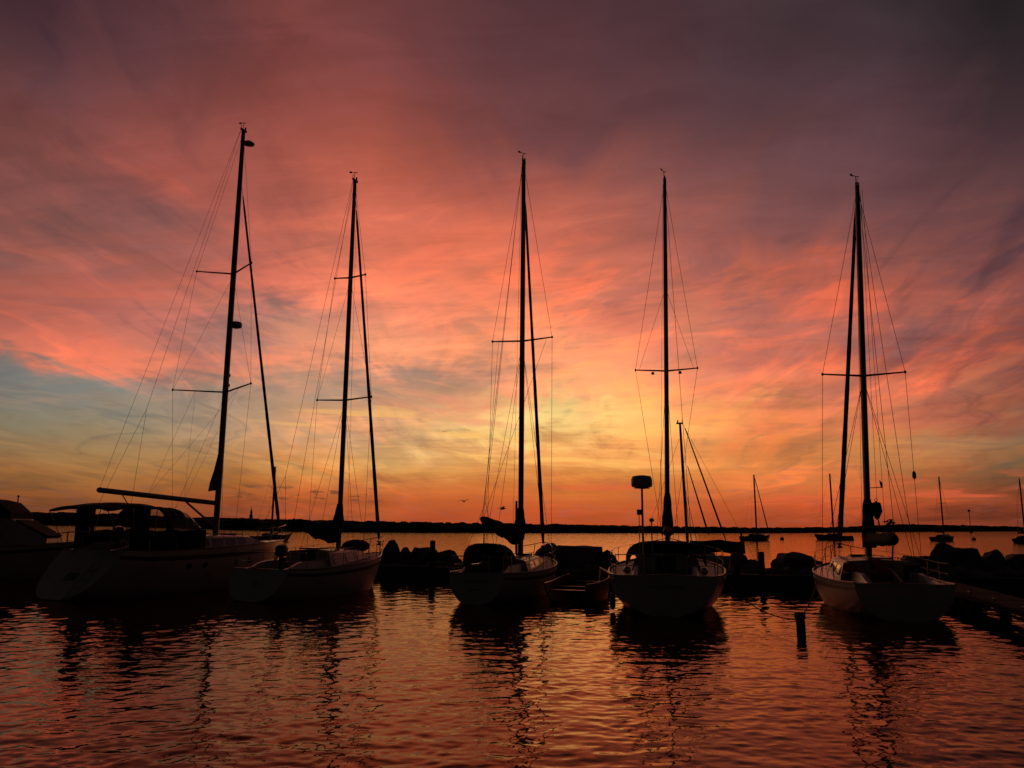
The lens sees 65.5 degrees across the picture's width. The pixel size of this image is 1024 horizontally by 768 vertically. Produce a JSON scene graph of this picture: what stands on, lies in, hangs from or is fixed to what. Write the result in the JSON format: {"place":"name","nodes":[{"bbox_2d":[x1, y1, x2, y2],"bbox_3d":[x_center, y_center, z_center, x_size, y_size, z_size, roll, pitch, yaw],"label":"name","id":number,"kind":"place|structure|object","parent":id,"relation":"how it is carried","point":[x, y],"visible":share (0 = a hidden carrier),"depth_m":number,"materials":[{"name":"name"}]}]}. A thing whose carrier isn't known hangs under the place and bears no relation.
{"place":"outdoors","nodes":[
{"label":"outdoors","id":0,"kind":"place"},
{"bbox_2d":[0,525,1023,767],"bbox_3d":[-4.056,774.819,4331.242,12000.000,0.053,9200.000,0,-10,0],"label":"water","id":1,"kind":"structure","parent":0,"point":[402,672],"depth_m":13.20,"materials":[{"name":"orange liquid"}]},
{"bbox_2d":[0,495,73,578],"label":"motor cruiser","id":2,"kind":"object","parent":1,"relation":"on","point":[30,547],"visible":0.78,"depth_m":36.84,"materials":[{"name":"white plastic"}]},
{"bbox_2d":[36,122,284,600],"bbox_3d":[-12.895,-1.834,33.281,4.343,21.163,11.650,-4,-11,23],"label":"sailboat","id":3,"kind":"object","parent":1,"relation":"on","point":[141,550],"visible":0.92,"depth_m":29.43,"materials":[{"name":"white wood"}]},
{"bbox_2d":[249,466,289,540],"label":"sailboat","id":4,"kind":"object","parent":1,"relation":"on","point":[264,536],"visible":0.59,"depth_m":123.83,"materials":[{"name":"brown wood"}]},
{"bbox_2d":[229,171,383,601],"bbox_3d":[-7.095,-0.436,31.438,2.994,17.823,8.429,-4,-11,21],"label":"sailboat","id":5,"kind":"object","parent":1,"relation":"on","point":[349,567],"visible":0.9,"depth_m":29.45,"materials":[{"name":"white wood"}]},
{"bbox_2d":[381,540,399,563],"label":"boulder","id":6,"kind":"object","parent":1,"relation":"in","point":[390,552],"visible":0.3,"depth_m":40.88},
{"bbox_2d":[398,547,409,560],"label":"boulder","id":7,"kind":"object","parent":1,"relation":"in","point":[404,552],"visible":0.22,"depth_m":40.93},
{"bbox_2d":[407,547,437,564],"bbox_3d":[-4.508,9.267,40.477,1.743,1.917,1.626,0,-10,0],"label":"boulder","id":8,"kind":"object","parent":1,"relation":"in","point":[420,555],"visible":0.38,"depth_m":40.00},
{"bbox_2d":[435,550,462,562],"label":"boulder","id":9,"kind":"object","parent":1,"relation":"in","point":[446,555],"visible":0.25,"depth_m":39.92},
{"bbox_2d":[443,559,461,577],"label":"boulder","id":10,"kind":"object","parent":1,"relation":"in","point":[448,563],"visible":0.27,"depth_m":38.85,"materials":[{"name":"grey stone"}]},
{"bbox_2d":[378,541,579,578],"bbox_3d":[-11.808,9.729,42.314,34.019,2.981,2.084,-4,-11,24],"label":"dock","id":11,"kind":"object","parent":1,"relation":"in","point":[432,568],"visible":0.14,"depth_m":38.34,"materials":[{"name":"wood"}]},
{"bbox_2d":[449,151,556,604],"bbox_3d":[0.120,-0.752,30.819,2.944,18.304,7.835,-3,-11,19],"label":"sailboat","id":12,"kind":"object","parent":1,"relation":"on","point":[498,574],"visible":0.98,"depth_m":28.42,"materials":[{"name":"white wood"}]},
{"bbox_2d":[31,512,1023,532],"bbox_3d":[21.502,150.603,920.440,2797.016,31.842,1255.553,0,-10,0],"label":"woods","id":13,"kind":"object","parent":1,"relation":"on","point":[67,518],"visible":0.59,"depth_m":354.37,"materials":[{"name":"black plant"}]},
{"bbox_2d":[534,543,557,559],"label":"boulder","id":14,"kind":"object","parent":1,"relation":"in","point":[540,552],"visible":0.22,"depth_m":37.65,"materials":[{"name":"black stone"}]},
{"bbox_2d":[556,566,571,577],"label":"boulder","id":15,"kind":"object","parent":1,"relation":"in","point":[564,567],"visible":0.04,"depth_m":36.55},
{"bbox_2d":[543,567,609,603],"bbox_3d":[2.530,7.327,28.107,1.801,1.468,4.739,-3,-11,20],"label":"skiff","id":16,"kind":"object","parent":1,"relation":"on","point":[587,585],"visible":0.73,"depth_m":27.95,"materials":[{"name":"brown wood"}]},
{"bbox_2d":[554,545,602,569],"bbox_3d":[3.164,8.685,37.517,2.453,2.103,2.626,0,-10,0],"label":"boulder","id":17,"kind":"object","parent":1,"relation":"in","point":[576,557],"visible":0.28,"depth_m":36.84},
{"bbox_2d":[582,564,607,580],"bbox_3d":[3.983,8.889,36.388,1.670,1.315,1.812,8,-12,-35],"label":"boulder","id":18,"kind":"object","parent":1,"relation":"in","point":[590,566],"visible":0.2,"depth_m":36.10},
{"bbox_2d":[596,550,617,565],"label":"boulder","id":19,"kind":"object","parent":1,"relation":"in","point":[603,558],"visible":0.24,"depth_m":36.69,"materials":[{"name":"black stone"}]},
{"bbox_2d":[608,169,725,616],"bbox_3d":[5.316,-1.050,28.430,3.794,18.104,9.222,-2,-10,11],"label":"sailboat","id":20,"kind":"object","parent":1,"relation":"on","point":[668,577],"visible":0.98,"depth_m":23.90,"materials":[{"name":"white wood"}]},
{"bbox_2d":[610,585,614,609],"bbox_3d":[3.029,6.278,24.003,0.170,1.030,0.170,0,-10,0],"label":"fender","id":21,"kind":"object","parent":20,"relation":"hanging from","point":[612,600],"visible":0.95,"depth_m":23.90,"materials":[{"name":"black plastic"}]},
{"bbox_2d":[598,552,769,588],"bbox_3d":[7.231,8.572,34.470,7.492,2.701,2.090,-2,-10,15],"label":"dock","id":22,"kind":"object","parent":1,"relation":"in","point":[737,576],"visible":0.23,"depth_m":32.90,"materials":[{"name":"wood"}]},
{"bbox_2d":[635,420,758,569],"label":"sailboat","id":23,"kind":"object","parent":1,"relation":"on","point":[725,546],"visible":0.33,"depth_m":42.88,"materials":[{"name":"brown wood"}]},
{"bbox_2d":[728,552,747,569],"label":"boulder","id":24,"kind":"object","parent":1,"relation":"in","point":[736,558],"visible":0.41,"depth_m":35.35,"materials":[{"name":"grey stone"}]},
{"bbox_2d":[742,559,758,570],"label":"boulder","id":25,"kind":"object","parent":1,"relation":"in","point":[751,563],"visible":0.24,"depth_m":35.00,"materials":[{"name":"grey stone"}]},
{"bbox_2d":[739,475,770,540],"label":"sailboat","id":26,"kind":"object","parent":1,"relation":"on","point":[756,537],"visible":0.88,"depth_m":152.13,"materials":[{"name":"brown wood"}]},
{"bbox_2d":[770,552,813,570],"bbox_3d":[12.309,8.370,34.992,2.056,1.931,1.956,4,-11,-21],"label":"boulder","id":27,"kind":"object","parent":1,"relation":"in","point":[797,561],"visible":0.42,"depth_m":34.41,"materials":[{"name":"grey stone"}]},
{"bbox_2d":[794,612,805,635],"bbox_3d":[6.822,6.161,18.753,0.260,1.526,0.254,0,-10,0],"label":"mooring post","id":28,"kind":"object","parent":1,"relation":"in","point":[800,617],"visible":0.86,"depth_m":18.76,"materials":[{"name":"wood"}]},
{"bbox_2d":[722,578,795,619],"bbox_3d":[6.491,5.659,21.080,0.029,0.768,4.460,2,-10,-9],"label":"mooring line","id":29,"kind":"object","parent":28,"relation":"attached to","point":[755,606],"visible":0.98,"depth_m":21.15,"materials":[{"name":"fabric"}]},
{"bbox_2d":[804,577,817,612],"bbox_3d":[8.319,5.875,22.195,0.030,0.553,7.314,-4,-11,24],"label":"mooring line","id":30,"kind":"object","parent":28,"relation":"attached to","point":[812,595],"visible":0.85,"depth_m":22.96,"materials":[{"name":"fabric"}]},
{"bbox_2d":[809,559,820,567],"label":"boulder","id":31,"kind":"object","parent":1,"relation":"in","point":[812,563],"visible":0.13,"depth_m":34.31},
{"bbox_2d":[814,474,853,539],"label":"sailboat","id":32,"kind":"object","parent":1,"relation":"on","point":[825,536],"visible":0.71,"depth_m":163.40,"materials":[{"name":"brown wood"}]},
{"bbox_2d":[812,174,955,620],"bbox_3d":[11.587,0.226,26.966,3.294,15.144,8.235,-2,-10,10],"label":"sailboat","id":33,"kind":"object","parent":1,"relation":"on","point":[868,585],"visible":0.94,"depth_m":24.44,"materials":[{"name":"white wood"}]},
{"bbox_2d":[845,564,864,577],"bbox_3d":[10.466,5.718,24.294,0.550,0.400,0.026,-2,-10,10],"label":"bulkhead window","id":34,"kind":"structure","parent":33,"relation":"in","point":[848,568],"depth_m":24.30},
{"bbox_2d":[872,498,882,531],"bbox_3d":[11.864,4.253,25.871,0.340,1.115,0.340,0,-10,0],"label":"hanging bundle","id":35,"kind":"object","parent":33,"relation":"hanging from","point":[875,504],"visible":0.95,"depth_m":25.79,"materials":[{"name":"black fabric"}]},
{"bbox_2d":[903,565,920,578],"bbox_3d":[12.074,5.674,24.005,0.480,0.400,0.026,-2,-10,10],"label":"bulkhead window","id":36,"kind":"structure","parent":33,"relation":"in","point":[907,568],"depth_m":24.01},
{"bbox_2d":[766,573,1023,582],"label":"dock","id":37,"kind":"object","parent":1,"relation":"in","point":[799,576],"visible":0.45,"depth_m":32.03,"materials":[{"name":"wood"}]},
{"bbox_2d":[900,555,937,569],"bbox_3d":[17.570,8.313,34.234,1.905,1.833,2.154,0,-10,0],"label":"boulder","id":38,"kind":"object","parent":1,"relation":"in","point":[932,565],"visible":0.15,"depth_m":33.63,"materials":[{"name":"grey stone"}]},
{"bbox_2d":[923,568,932,576],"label":"boulder","id":39,"kind":"object","parent":1,"relation":"in","point":[927,571],"visible":0.06,"depth_m":33.00,"materials":[{"name":"black stone"}]},
{"bbox_2d":[929,477,954,540],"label":"sailboat","id":40,"kind":"object","parent":1,"relation":"on","point":[943,537],"visible":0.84,"depth_m":157.66,"materials":[{"name":"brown wood"}]},
{"bbox_2d":[930,542,956,567],"bbox_3d":[18.348,7.932,33.803,1.183,2.438,1.083,0,-10,0],"label":"boulder","id":41,"kind":"object","parent":1,"relation":"in","point":[941,553],"visible":0.39,"depth_m":33.68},
{"bbox_2d":[929,567,957,576],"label":"boulder","id":42,"kind":"object","parent":1,"relation":"in","point":[952,572],"visible":0.16,"depth_m":32.60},
{"bbox_2d":[953,547,983,570],"bbox_3d":[19.285,8.104,34.020,1.755,2.187,1.817,0,-10,0],"label":"boulder","id":43,"kind":"object","parent":1,"relation":"in","point":[968,559],"visible":0.23,"depth_m":33.55,"materials":[{"name":"black stone"}]},
{"bbox_2d":[949,582,1023,633],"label":"finger pier","id":44,"kind":"structure","parent":1,"relation":"on","point":[1005,602],"depth_m":22.02,"materials":[{"name":"wood"}]},
{"bbox_2d":[982,549,1010,571],"bbox_3d":[20.338,8.060,33.615,1.461,2.142,1.722,0,-10,0],"label":"boulder","id":45,"kind":"object","parent":1,"relation":"in","point":[994,559],"visible":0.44,"depth_m":33.35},
{"bbox_2d":[1005,554,1023,569],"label":"boulder","id":46,"kind":"object","parent":1,"relation":"in","point":[1015,561],"visible":0.25,"depth_m":33.38,"materials":[{"name":"grey stone"}]},
{"bbox_2d":[1012,478,1023,542],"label":"sailboat","id":47,"kind":"object","parent":1,"relation":"on","point":[1018,539],"visible":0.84,"depth_m":141.10,"materials":[{"name":"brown wood"}]},
{"bbox_2d":[0,0,1023,527],"label":"sky","id":48,"kind":"structure","parent":0,"point":[120,127],"materials":[{"name":"orange"}]},
{"bbox_2d":[298,529,987,532],"bbox_3d":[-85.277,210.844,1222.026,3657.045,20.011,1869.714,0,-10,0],"label":"terrain","id":49,"kind":"structure","parent":0,"point":[397,530],"depth_m":311.74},
{"bbox_2d":[883,519,895,530],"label":"shore tree","id":50,"kind":"object","parent":49,"relation":"on","point":[890,522],"visible":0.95,"depth_m":512.02,"materials":[{"name":"plant"}]}
]}

